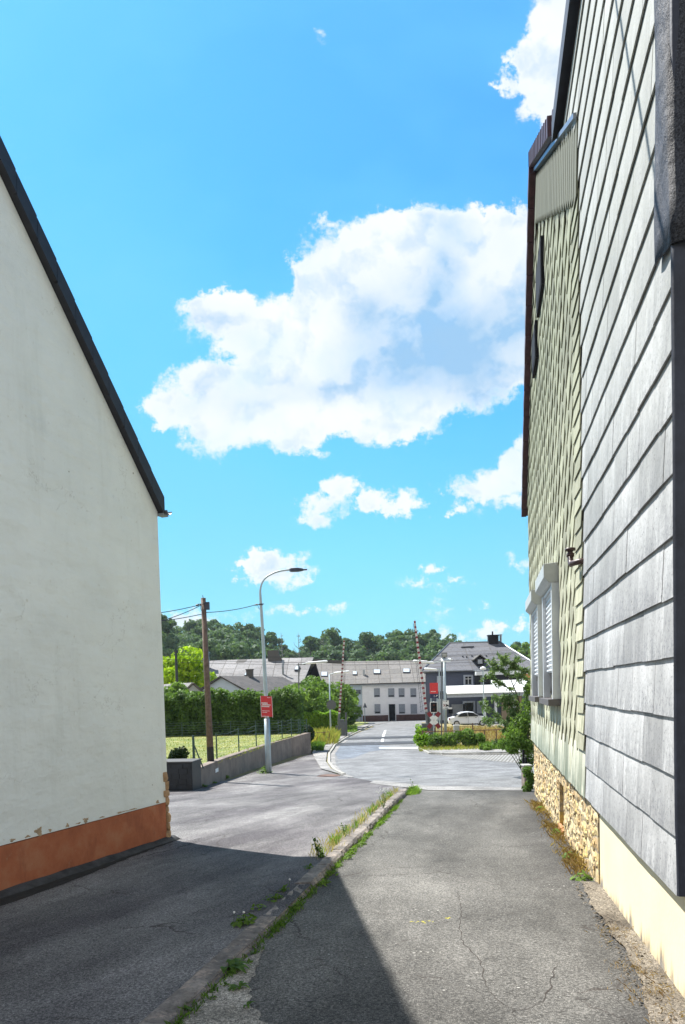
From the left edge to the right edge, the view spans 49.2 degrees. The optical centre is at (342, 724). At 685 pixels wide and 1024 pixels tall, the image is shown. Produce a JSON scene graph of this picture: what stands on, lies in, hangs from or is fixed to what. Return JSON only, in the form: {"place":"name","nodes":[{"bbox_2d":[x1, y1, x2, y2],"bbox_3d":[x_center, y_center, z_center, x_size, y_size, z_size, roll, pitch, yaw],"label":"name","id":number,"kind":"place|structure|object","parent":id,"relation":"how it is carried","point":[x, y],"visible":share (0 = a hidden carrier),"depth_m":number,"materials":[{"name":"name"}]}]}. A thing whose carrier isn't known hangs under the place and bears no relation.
{"place":"outdoors","nodes":[
{"label":"outdoors","id":0,"kind":"place"},
{"bbox_2d":[166,732,303,763],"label":"lawn","id":1,"kind":"structure","parent":0,"point":[175,738],"depth_m":37.03,"materials":[{"name":"plant"}]},
{"bbox_2d":[168,746,189,758],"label":"round bush","id":2,"kind":"object","parent":1,"relation":"on","point":[178,753],"visible":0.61,"depth_m":24.41,"materials":[{"name":"green plant"}]},
{"bbox_2d":[196,595,213,761],"bbox_3d":[-4.753,-1.487,25.954,0.469,5.946,0.241,-2,3,0],"label":"utility pole","id":3,"kind":"object","parent":1,"relation":"on","point":[204,605],"visible":0.93,"depth_m":25.88,"materials":[{"name":"brown wood"}]},
{"bbox_2d":[165,719,298,736],"bbox_3d":[-6.648,0.290,43.647,8.224,0.920,0.058,-2,3,0],"label":"wire fence","id":4,"kind":"object","parent":1,"relation":"on","point":[230,726],"visible":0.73,"depth_m":43.62,"materials":[{"name":"green metal"}]},
{"bbox_2d":[164,686,304,735],"bbox_3d":[-6.994,-0.788,44.952,9.369,2.977,2.708,-2,3,0],"label":"hedge","id":5,"kind":"object","parent":1,"relation":"on","point":[239,709],"visible":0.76,"depth_m":44.02,"materials":[{"name":"green plant"}]},
{"bbox_2d":[0,0,565,652],"label":"sky","id":6,"kind":"structure","parent":0,"point":[288,238],"materials":[{"name":"blue"}]},
{"bbox_2d":[303,724,314,740],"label":"clipped bush","id":7,"kind":"object","parent":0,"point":[311,730],"visible":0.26,"depth_m":47.33,"materials":[{"name":"green plant"}]},
{"bbox_2d":[309,659,341,680],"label":"barn","id":8,"kind":"structure","parent":0,"point":[314,672],"depth_m":91.83,"materials":[{"name":"tile"}]},
{"bbox_2d":[224,726,521,788],"bbox_3d":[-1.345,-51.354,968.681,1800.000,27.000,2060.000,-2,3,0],"label":"ground","id":9,"kind":"structure","parent":0,"point":[276,763],"depth_m":38.00,"materials":[{"name":"grey concrete"}]},
{"bbox_2d":[0,136,179,897],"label":"gable house","id":10,"kind":"structure","parent":9,"relation":"on","point":[84,783],"depth_m":10.05,"materials":[{"name":"off-white plaster"},{"name":"orange painted plaster"},{"name":"dark metal"}]},
{"bbox_2d":[161,614,176,635],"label":"broadleaf tree","id":11,"kind":"object","parent":9,"relation":"on","point":[166,625],"visible":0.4,"depth_m":189.17,"materials":[{"name":"green plant"}]},
{"bbox_2d":[172,650,177,682],"bbox_3d":[-13.325,-2.305,59.971,0.519,7.269,0.340,-2,3,0],"label":"signal mast","id":12,"kind":"object","parent":9,"relation":"on","point":[176,668],"visible":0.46,"depth_m":59.77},
{"bbox_2d":[164,681,190,693],"bbox_3d":[-10.556,-0.987,46.810,2.344,3.405,2.960,1,4,44],"label":"tall shrub","id":13,"kind":"object","parent":9,"relation":"on","point":[173,687],"visible":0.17,"depth_m":46.53,"materials":[{"name":"green plant"}]},
{"bbox_2d":[166,758,201,790],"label":"gate pier","id":14,"kind":"structure","parent":9,"relation":"on","point":[184,774],"depth_m":22.57,"materials":[{"name":"concrete"}]},
{"bbox_2d":[164,683,203,692],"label":"house","id":15,"kind":"structure","parent":9,"relation":"on","point":[192,687],"depth_m":57.92,"materials":[{"name":"tile"}]},
{"bbox_2d":[163,645,216,687],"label":"lime tree","id":16,"kind":"object","parent":9,"relation":"on","point":[192,668],"visible":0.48,"depth_m":69.14,"materials":[{"name":"green plant"}]},
{"bbox_2d":[0,753,408,1023],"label":"lane","id":17,"kind":"structure","parent":9,"relation":"on","point":[240,847],"depth_m":8.06,"materials":[{"name":"asphalt"}]},
{"bbox_2d":[0,839,177,905],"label":"strip","id":18,"kind":"object","parent":17,"relation":"on","point":[26,893],"visible":1,"depth_m":9.44,"materials":[{"name":"concrete"}]},
{"bbox_2d":[138,789,407,1023],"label":"kerb","id":19,"kind":"structure","parent":17,"relation":"on","point":[185,992],"depth_m":6.16,"materials":[{"name":"concrete"}]},
{"bbox_2d":[308,787,399,858],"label":"grass tufts","id":20,"kind":"object","parent":17,"relation":"on","point":[362,819],"visible":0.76,"depth_m":12.07,"materials":[{"name":"plant"}]},
{"bbox_2d":[316,790,391,856],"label":"grass tufts","id":21,"kind":"object","parent":17,"relation":"on","point":[353,824],"visible":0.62,"depth_m":12.68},
{"bbox_2d":[202,766,271,786],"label":"ground weeds","id":22,"kind":"object","parent":9,"relation":"on","point":[261,772],"visible":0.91,"depth_m":29.40,"materials":[{"name":"green plant"}]},
{"bbox_2d":[201,669,305,693],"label":"white cottage","id":23,"kind":"structure","parent":9,"relation":"on","point":[250,680],"depth_m":64.40,"materials":[{"name":"tile"}]},
{"bbox_2d":[201,732,310,786],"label":"retaining wall","id":24,"kind":"structure","parent":9,"relation":"on","point":[281,750],"depth_m":32.21,"materials":[{"name":"concrete"}]},
{"bbox_2d":[192,718,306,767],"bbox_3d":[-3.586,0.533,33.254,0.794,1.255,19.696,-1,3,7],"label":"wire fence","id":25,"kind":"object","parent":24,"relation":"on","point":[194,747],"visible":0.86,"depth_m":30.67,"materials":[{"name":"grey metal"}]},
{"bbox_2d":[200,650,313,684],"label":"long roof house","id":26,"kind":"structure","parent":9,"relation":"on","point":[287,669],"depth_m":87.14,"materials":[{"name":"tile"}]},
{"bbox_2d":[254,568,306,772],"bbox_3d":[-2.339,-2.025,29.392,2.132,8.112,0.280,-2,3,0],"label":"street lamp","id":27,"kind":"object","parent":9,"relation":"on","point":[268,766],"visible":0.98,"depth_m":29.34,"materials":[{"name":"metal"}]},
{"bbox_2d":[260,696,272,716],"bbox_3d":[-2.970,-0.686,29.447,0.477,0.870,0.326,-2,3,0],"label":"red poster","id":28,"kind":"object","parent":27,"relation":"attached to","point":[266,707],"visible":1,"depth_m":29.29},
{"bbox_2d":[285,683,328,712],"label":"garden tree","id":29,"kind":"object","parent":9,"relation":"on","point":[309,694],"visible":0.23,"depth_m":65.17,"materials":[{"name":"green plant"}]},
{"bbox_2d":[303,635,319,654],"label":"broadleaf tree","id":30,"kind":"object","parent":9,"relation":"on","point":[310,643],"visible":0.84,"depth_m":219.64,"materials":[{"name":"green plant"}]},
{"bbox_2d":[300,675,358,720],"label":"garden tree","id":31,"kind":"object","parent":9,"relation":"on","point":[323,686],"visible":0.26,"depth_m":73.21,"materials":[{"name":"green plant"}]},
{"bbox_2d":[321,627,348,646],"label":"broadleaf tree","id":32,"kind":"object","parent":9,"relation":"on","point":[333,636],"visible":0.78,"depth_m":219.89,"materials":[{"name":"green plant"}]},
{"bbox_2d":[312,725,368,773],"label":"footway","id":33,"kind":"structure","parent":9,"relation":"on","point":[320,756],"depth_m":40.12,"materials":[{"name":"concrete"}]},
{"bbox_2d":[336,640,346,735],"bbox_3d":[-0.141,-2.892,60.431,0.963,7.726,0.500,-2,3,0],"label":"level crossing barrier","id":34,"kind":"object","parent":33,"relation":"on","point":[342,724],"visible":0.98,"depth_m":60.34,"materials":[{"name":"white paint"}]},
{"bbox_2d":[162,618,529,676],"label":"woodland","id":35,"kind":"object","parent":9,"relation":"on","point":[228,642],"depth_m":214.49,"materials":[{"name":"plant"}]},
{"bbox_2d":[330,685,362,721],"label":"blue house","id":36,"kind":"structure","parent":9,"relation":"on","point":[358,688],"depth_m":103.18,"materials":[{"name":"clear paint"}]},
{"bbox_2d":[171,657,524,662],"bbox_3d":[0.371,-4.592,50.848,32.680,0.913,0.021,-2,3,0],"label":"overhead cable","id":37,"kind":"object","parent":9,"relation":"on","point":[341,662],"visible":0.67,"depth_m":50.86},
{"bbox_2d":[180,652,517,656],"bbox_3d":[0.370,-4.954,50.832,32.670,0.913,0.021,-2,3,0],"label":"overhead cable","id":38,"kind":"object","parent":9,"relation":"on","point":[383,656],"visible":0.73,"depth_m":50.84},
{"bbox_2d":[175,653,522,657],"bbox_3d":[0.413,-5.441,56.817,36.517,0.966,0.021,-2,3,0],"label":"overhead cable","id":39,"kind":"object","parent":9,"relation":"on","point":[371,657],"visible":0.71,"depth_m":56.83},
{"bbox_2d":[176,660,521,664],"bbox_3d":[0.413,-4.916,56.840,36.532,0.966,0.021,-2,3,0],"label":"overhead cable","id":40,"kind":"object","parent":9,"relation":"on","point":[281,664],"visible":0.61,"depth_m":56.85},
{"bbox_2d":[340,684,362,722],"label":"garden tree","id":41,"kind":"object","parent":9,"relation":"on","point":[352,693],"visible":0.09,"depth_m":79.13,"materials":[{"name":"green plant"}]},
{"bbox_2d":[347,724,357,732],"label":"verge grass","id":42,"kind":"structure","parent":9,"relation":"on","point":[350,728],"depth_m":72.35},
{"bbox_2d":[328,720,395,773],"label":"kerb","id":43,"kind":"structure","parent":9,"relation":"on","point":[330,764],"depth_m":45.00,"materials":[{"name":"concrete"}]},
{"bbox_2d":[358,631,381,651],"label":"broadleaf tree","id":44,"kind":"object","parent":9,"relation":"on","point":[369,640],"visible":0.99,"depth_m":222.27,"materials":[{"name":"green plant"}]},
{"bbox_2d":[316,660,426,721],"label":"terrace house","id":45,"kind":"structure","parent":9,"relation":"on","point":[391,691],"depth_m":103.02,"materials":[{"name":"paint"}]},
{"bbox_2d":[389,704,394,720],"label":"door","id":46,"kind":"structure","parent":45,"relation":"in","point":[391,706],"depth_m":103.00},
{"bbox_2d":[413,732,430,746],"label":"verge bush","id":47,"kind":"object","parent":9,"relation":"on","point":[418,739],"visible":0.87,"depth_m":44.14,"materials":[{"name":"green plant"}]},
{"bbox_2d":[427,734,442,746],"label":"verge bush","id":48,"kind":"object","parent":9,"relation":"on","point":[433,740],"visible":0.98,"depth_m":43.40,"materials":[{"name":"green plant"}]},
{"bbox_2d":[432,731,451,746],"bbox_3d":[5.890,0.926,44.104,1.650,1.027,1.248,-2,3,0],"label":"verge bush","id":49,"kind":"object","parent":9,"relation":"on","point":[440,743],"visible":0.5,"depth_m":43.92,"materials":[{"name":"green plant"}]},
{"bbox_2d":[442,732,461,746],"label":"verge bush","id":50,"kind":"object","parent":9,"relation":"on","point":[452,741],"visible":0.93,"depth_m":43.63,"materials":[{"name":"green plant"}]},
{"bbox_2d":[425,748,519,752],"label":"footway","id":51,"kind":"structure","parent":9,"relation":"on","point":[471,750],"depth_m":40.37,"materials":[{"name":"concrete"}]},
{"bbox_2d":[422,631,530,722],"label":"station building","id":52,"kind":"structure","parent":9,"relation":"on","point":[459,672],"depth_m":85.99,"materials":[{"name":"grey stone"}]},
{"bbox_2d":[438,699,443,719],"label":"door","id":53,"kind":"structure","parent":52,"relation":"in","point":[438,699],"depth_m":85.95,"materials":[{"name":"stone"}]},
{"bbox_2d":[463,675,472,685],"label":"window","id":54,"kind":"structure","parent":52,"relation":"in","point":[467,679],"depth_m":85.79,"materials":[{"name":"glass"}]},
{"bbox_2d":[463,701,474,711],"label":"window","id":55,"kind":"structure","parent":52,"relation":"in","point":[469,706],"depth_m":85.98,"materials":[{"name":"glass"}]},
{"bbox_2d":[422,722,530,745],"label":"verge","id":56,"kind":"structure","parent":9,"relation":"on","point":[451,725],"depth_m":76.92,"materials":[{"name":"green plant"}]},
{"bbox_2d":[415,724,426,736],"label":"verge bush","id":57,"kind":"object","parent":56,"relation":"on","point":[419,729],"visible":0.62,"depth_m":48.38,"materials":[{"name":"green plant"}]},
{"bbox_2d":[413,621,432,741],"bbox_3d":[5.281,-2.743,48.933,1.174,8.065,0.500,-2,3,0],"label":"level crossing barrier","id":58,"kind":"object","parent":56,"relation":"on","point":[425,725],"visible":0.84,"depth_m":48.85,"materials":[{"name":"white paint"}]},
{"bbox_2d":[424,668,439,729],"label":"lighting mast","id":59,"kind":"object","parent":56,"relation":"on","point":[439,687],"visible":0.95,"depth_m":65.87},
{"bbox_2d":[413,653,452,734],"bbox_3d":[6.324,-1.899,52.048,2.750,6.076,0.548,-2,3,0],"label":"lighting mast","id":60,"kind":"object","parent":56,"relation":"on","point":[443,670],"visible":0.82,"depth_m":51.89,"materials":[{"name":"metal"}]},
{"bbox_2d":[427,701,440,732],"bbox_3d":[5.677,0.023,46.522,0.915,2.901,0.270,-2,3,0],"label":"crossing signal","id":61,"kind":"object","parent":56,"relation":"on","point":[433,710],"visible":0.98,"depth_m":46.41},
{"bbox_2d":[430,683,437,729],"bbox_3d":[7.615,-1.353,62.075,0.668,4.144,0.146,-2,3,0],"label":"station sign","id":62,"kind":"object","parent":56,"relation":"on","point":[433,690],"visible":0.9,"depth_m":61.95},
{"bbox_2d":[418,743,479,751],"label":"verge grass","id":63,"kind":"structure","parent":56,"relation":"on","point":[442,746],"depth_m":42.40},
{"bbox_2d":[422,723,501,746],"bbox_3d":[7.788,0.640,45.580,5.896,1.404,0.068,-2,3,0],"label":"rail fence","id":64,"kind":"object","parent":56,"relation":"on","point":[461,730],"visible":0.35,"depth_m":45.55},
{"bbox_2d":[453,728,478,745],"bbox_3d":[7.316,0.790,44.047,1.744,1.229,1.384,-2,3,0],"label":"verge bush","id":65,"kind":"object","parent":56,"relation":"on","point":[471,737],"visible":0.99,"depth_m":43.68,"materials":[{"name":"green plant"}]},
{"bbox_2d":[448,711,484,725],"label":"parked car","id":66,"kind":"object","parent":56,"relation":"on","point":[464,717],"visible":0.85,"depth_m":74.12,"materials":[{"name":"white paint"}]},
{"bbox_2d":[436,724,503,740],"bbox_3d":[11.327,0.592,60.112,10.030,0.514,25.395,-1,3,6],"label":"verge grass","id":67,"kind":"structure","parent":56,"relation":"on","point":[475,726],"depth_m":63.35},
{"bbox_2d":[477,732,485,744],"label":"verge bush","id":68,"kind":"object","parent":56,"relation":"on","point":[481,736],"visible":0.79,"depth_m":43.80,"materials":[{"name":"green plant"}]},
{"bbox_2d":[478,739,516,749],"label":"verge grass","id":69,"kind":"structure","parent":56,"relation":"on","point":[489,742],"depth_m":41.68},
{"bbox_2d":[435,754,531,762],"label":"setts","id":70,"kind":"structure","parent":9,"relation":"on","point":[506,758],"depth_m":35.82,"materials":[{"name":"stone"}]},
{"bbox_2d":[479,743,491,750],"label":"verge bush","id":71,"kind":"object","parent":9,"relation":"on","point":[488,746],"visible":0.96,"depth_m":40.59,"materials":[{"name":"green plant"}]},
{"bbox_2d":[470,722,509,726],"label":"station yard","id":72,"kind":"structure","parent":9,"relation":"on","point":[495,724],"depth_m":78.76,"materials":[{"name":"gravel"}]},
{"bbox_2d":[440,680,526,722],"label":"platform canopy","id":73,"kind":"object","parent":72,"relation":"on","point":[467,691],"visible":0.4,"depth_m":79.59,"materials":[{"name":"metal"}]},
{"bbox_2d":[478,651,530,752],"bbox_3d":[5.506,-0.295,25.000,2.183,4.295,1.667,-2,3,0],"label":"willow tree","id":74,"kind":"object","parent":9,"relation":"on","point":[505,699],"visible":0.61,"depth_m":24.84,"materials":[{"name":"green plant"}]},
{"bbox_2d":[517,642,529,658],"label":"broadleaf tree","id":75,"kind":"object","parent":9,"relation":"on","point":[525,645],"visible":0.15,"depth_m":164.06,"materials":[{"name":"green plant"}]},
{"bbox_2d":[521,109,599,883],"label":"tile house","id":76,"kind":"structure","parent":9,"relation":"on","point":[552,490],"depth_m":11.25,"materials":[{"name":"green tile"}]},
{"bbox_2d":[525,590,542,701],"bbox_3d":[3.946,-1.551,15.277,0.280,2.159,2.060,-1,3,11],"label":"window","id":77,"kind":"structure","parent":76,"relation":"in","point":[533,604],"depth_m":14.74,"materials":[{"name":"white plastic"}]},
{"bbox_2d":[531,320,538,378],"bbox_3d":[3.814,-7.405,14.813,0.081,0.700,1.000,-1,3,11],"label":"attic window","id":78,"kind":"structure","parent":76,"relation":"in","point":[534,347],"depth_m":14.45,"materials":[{"name":"glass"}]},
{"bbox_2d":[536,235,544,317],"bbox_3d":[3.520,-7.933,13.315,0.081,0.800,1.200,-1,3,11],"label":"attic window","id":79,"kind":"structure","parent":76,"relation":"in","point":[540,273],"depth_m":12.97,"materials":[{"name":"glass"}]},
{"bbox_2d":[535,562,561,705],"bbox_3d":[3.366,-1.402,12.210,0.280,2.159,1.910,-1,3,11],"label":"window","id":80,"kind":"structure","parent":76,"relation":"in","point":[547,581],"depth_m":11.34,"materials":[{"name":"white plastic"}]},
{"bbox_2d":[551,0,684,998],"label":"slate house","id":81,"kind":"structure","parent":9,"relation":"on","point":[620,85],"depth_m":5.61,"materials":[{"name":"stone"}]},
{"bbox_2d":[203,789,649,1023],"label":"driveway","id":82,"kind":"structure","parent":0,"point":[491,852],"depth_m":6.31,"materials":[{"name":"asphalt"}]},
{"bbox_2d":[177,949,267,1023],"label":"concrete verge","id":83,"kind":"structure","parent":82,"relation":"on","point":[225,1006],"depth_m":4.82,"materials":[{"name":"concrete"}]},
{"bbox_2d":[220,958,251,973],"bbox_3d":[-0.786,1.795,5.560,0.224,0.044,0.291,-2,3,0],"label":"broadleaf weed","id":84,"kind":"object","parent":83,"relation":"on","point":[233,963],"visible":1,"depth_m":5.54,"materials":[{"name":"green plant"}]},
{"bbox_2d":[227,981,249,990],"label":"broadleaf weed","id":85,"kind":"object","parent":83,"relation":"on","point":[235,986],"visible":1,"depth_m":5.13,"materials":[{"name":"green plant"}]},
{"bbox_2d":[164,872,330,1023],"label":"grass tufts","id":86,"kind":"object","parent":82,"relation":"on","point":[233,972],"visible":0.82,"depth_m":6.05,"materials":[{"name":"plant"}]},
{"bbox_2d":[174,806,394,1023],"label":"ground weeds","id":87,"kind":"object","parent":82,"relation":"on","point":[238,922],"visible":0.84,"depth_m":7.53,"materials":[{"name":"green plant"}]},
{"bbox_2d":[264,799,402,934],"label":"grass tufts","id":88,"kind":"object","parent":82,"relation":"on","point":[397,805],"visible":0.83,"depth_m":10.31,"materials":[{"name":"plant"}]},
{"bbox_2d":[405,785,422,795],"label":"grass tufts","id":89,"kind":"object","parent":82,"relation":"on","point":[414,790],"visible":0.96,"depth_m":19.66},
{"bbox_2d":[301,867,569,1020],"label":"cracks","id":90,"kind":"object","parent":82,"relation":"on","point":[481,961],"visible":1,"depth_m":5.63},
{"bbox_2d":[521,765,533,791],"bbox_3d":[4.836,1.491,19.392,0.400,0.861,0.320,-2,3,0],"label":"corner weed","id":91,"kind":"object","parent":82,"relation":"on","point":[528,783],"visible":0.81,"depth_m":19.33,"materials":[{"name":"green plant"}]},
{"bbox_2d":[524,798,591,877],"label":"dry weeds","id":92,"kind":"object","parent":82,"relation":"on","point":[576,864],"visible":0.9,"depth_m":10.77,"materials":[{"name":"plant"}]},
{"bbox_2d":[536,806,593,880],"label":"ground weeds","id":93,"kind":"object","parent":82,"relation":"on","point":[583,878],"visible":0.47,"depth_m":8.47,"materials":[{"name":"green plant"}]},
{"bbox_2d":[580,881,684,1023],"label":"concrete strip","id":94,"kind":"object","parent":82,"relation":"on","point":[610,905],"visible":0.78,"depth_m":5.36,"materials":[{"name":"concrete"}]},
{"bbox_2d":[575,884,678,1023],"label":"rubble","id":95,"kind":"object","parent":94,"relation":"on","point":[639,955],"visible":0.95,"depth_m":5.65,"materials":[{"name":"gravel"},{"name":"soil"},{"name":"small stones"}]},
{"bbox_2d":[584,922,683,1023],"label":"dry weeds","id":96,"kind":"object","parent":94,"relation":"on","point":[653,982],"visible":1,"depth_m":4.91,"materials":[{"name":"plant"}]},
{"bbox_2d":[330,720,533,788],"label":"road","id":97,"kind":"structure","parent":0,"point":[406,765],"depth_m":30.93,"materials":[{"name":"asphalt"}]},
{"bbox_2d":[331,740,353,777],"bbox_3d":[-0.092,1.610,40.770,1.112,0.700,28.521,-2,3,0],"label":"gutter strip","id":98,"kind":"object","parent":97,"relation":"on","point":[333,761],"visible":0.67,"depth_m":36.02,"materials":[{"name":"concrete"}]},
{"bbox_2d":[335,745,389,758],"bbox_3d":[1.446,1.490,44.474,3.818,0.189,14.194,-2,3,0],"label":"asphalt patch","id":99,"kind":"object","parent":97,"relation":"on","point":[348,751],"visible":0.88,"depth_m":44.39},
{"bbox_2d":[332,741,413,745],"bbox_3d":[2.634,1.276,50.457,11.674,0.009,2.699,-2,3,-1],"label":"crossing panel","id":100,"kind":"object","parent":97,"relation":"on","point":[397,742],"visible":0.33,"depth_m":50.32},
{"bbox_2d":[340,736,413,739],"bbox_3d":[2.628,1.025,56.652,11.674,0.009,2.699,-2,3,-1],"label":"crossing panel","id":101,"kind":"object","parent":97,"relation":"on","point":[383,737],"visible":0.33,"depth_m":56.56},
{"bbox_2d":[370,780,523,789],"bbox_3d":[2.509,1.821,21.806,2.013,0.251,6.439,-4,3,-43],"label":"road edge wear","id":102,"kind":"object","parent":97,"relation":"on","point":[424,787],"visible":0.83,"depth_m":21.05,"materials":[{"name":"concrete"}]},
{"bbox_2d":[415,743,532,754],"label":"kerb","id":103,"kind":"structure","parent":97,"relation":"on","point":[426,751],"depth_m":38.20,"materials":[{"name":"concrete"}]},
{"bbox_2d":[496,681,533,769],"bbox_3d":[5.664,0.181,23.981,1.418,3.145,1.252,-2,3,0],"label":"elder shrub","id":104,"kind":"object","parent":97,"relation":"on","point":[522,725],"visible":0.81,"depth_m":23.85,"materials":[{"name":"green plant"}]},
{"bbox_2d":[520,764,531,785],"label":"stone pier","id":105,"kind":"structure","parent":97,"relation":"on","point":[523,779],"depth_m":20.23,"materials":[{"name":"concrete"}]},
{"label":"verge","id":106,"kind":"structure","parent":0,"visible":0},
{"bbox_2d":[297,660,327,688],"bbox_3d":[-2.208,-1.776,55.973,2.341,5.958,0.200,-2,3,0],"label":"lighting mast","id":107,"kind":"object","parent":106,"relation":"on","point":[298,664],"visible":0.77,"depth_m":55.83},
{"bbox_2d":[311,740,325,751],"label":"tall weeds","id":108,"kind":"object","parent":106,"relation":"on","point":[318,745],"visible":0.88,"depth_m":45.14,"materials":[{"name":"green plant"}]},
{"bbox_2d":[303,710,340,729],"bbox_3d":[-2.047,-0.069,64.282,3.867,2.407,2.248,-2,3,0],"label":"hedge","id":109,"kind":"object","parent":106,"relation":"on","point":[316,719],"visible":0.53,"depth_m":63.46,"materials":[{"name":"green plant"}]},
{"bbox_2d":[312,726,340,743],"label":"tall weeds","id":110,"kind":"object","parent":106,"relation":"on","point":[335,735],"visible":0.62,"depth_m":51.43,"materials":[{"name":"plant"}]},
{"bbox_2d":[327,670,348,728],"bbox_3d":[-0.337,-1.747,61.982,1.967,5.357,0.200,-2,3,0],"label":"lighting mast","id":111,"kind":"object","parent":106,"relation":"on","point":[331,704],"visible":0.88,"depth_m":61.89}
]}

